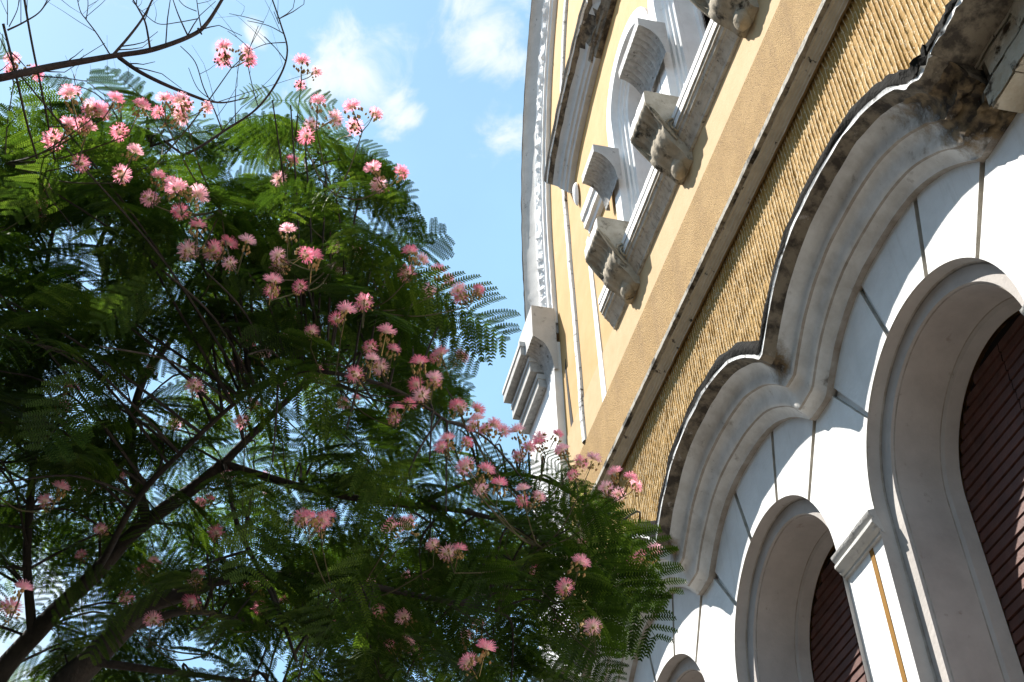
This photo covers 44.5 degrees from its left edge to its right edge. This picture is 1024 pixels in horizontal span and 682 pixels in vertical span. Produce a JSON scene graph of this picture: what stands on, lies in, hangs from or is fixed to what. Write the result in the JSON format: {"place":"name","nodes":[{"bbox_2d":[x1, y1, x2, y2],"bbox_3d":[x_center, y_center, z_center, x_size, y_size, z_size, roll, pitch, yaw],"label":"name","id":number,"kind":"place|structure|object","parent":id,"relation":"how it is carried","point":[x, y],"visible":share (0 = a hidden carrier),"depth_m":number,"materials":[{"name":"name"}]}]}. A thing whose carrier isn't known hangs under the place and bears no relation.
{"place":"outdoors","nodes":[
{"label":"outdoors","id":0,"kind":"place"},
{"bbox_2d":[0,0,537,681],"label":"sky","id":1,"kind":"structure","parent":0,"point":[446,78],"materials":[{"name":"blue"}]},
{"bbox_2d":[502,0,1023,681],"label":"town building","id":2,"kind":"structure","parent":0,"point":[770,348],"depth_m":8.78,"materials":[{"name":"yellow paint"}]},
{"bbox_2d":[606,7,661,221],"bbox_3d":[1.538,-2.325,13.607,0.455,3.223,1.606,8,-43,-11],"label":"upper window","id":3,"kind":"structure","parent":2,"relation":"in","point":[623,101],"depth_m":14.30,"materials":[{"name":"white paint"}]},
{"bbox_2d":[648,0,709,96],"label":"upper window","id":4,"kind":"structure","parent":2,"relation":"in","point":[686,25],"depth_m":12.90,"materials":[{"name":"white paint"}]},
{"bbox_2d":[658,654,704,681],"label":"arched window","id":5,"kind":"structure","parent":2,"relation":"in","point":[682,668],"depth_m":10.30,"materials":[{"name":"paint"}]},
{"bbox_2d":[735,495,871,681],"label":"arched window","id":6,"kind":"structure","parent":2,"relation":"in","point":[788,551],"depth_m":8.88,"materials":[{"name":"paint"}]},
{"bbox_2d":[867,258,1023,681],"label":"arched window","id":7,"kind":"structure","parent":2,"relation":"in","point":[957,629],"depth_m":7.04,"materials":[{"name":"paint"}]},
{"label":"ground","id":8,"kind":"structure","parent":0,"visible":0},
{"bbox_2d":[0,0,686,681],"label":"silk tree","id":9,"kind":"object","parent":8,"relation":"on","point":[296,264],"visible":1,"depth_m":3.43,"materials":[{"name":"green plant"}]}
]}

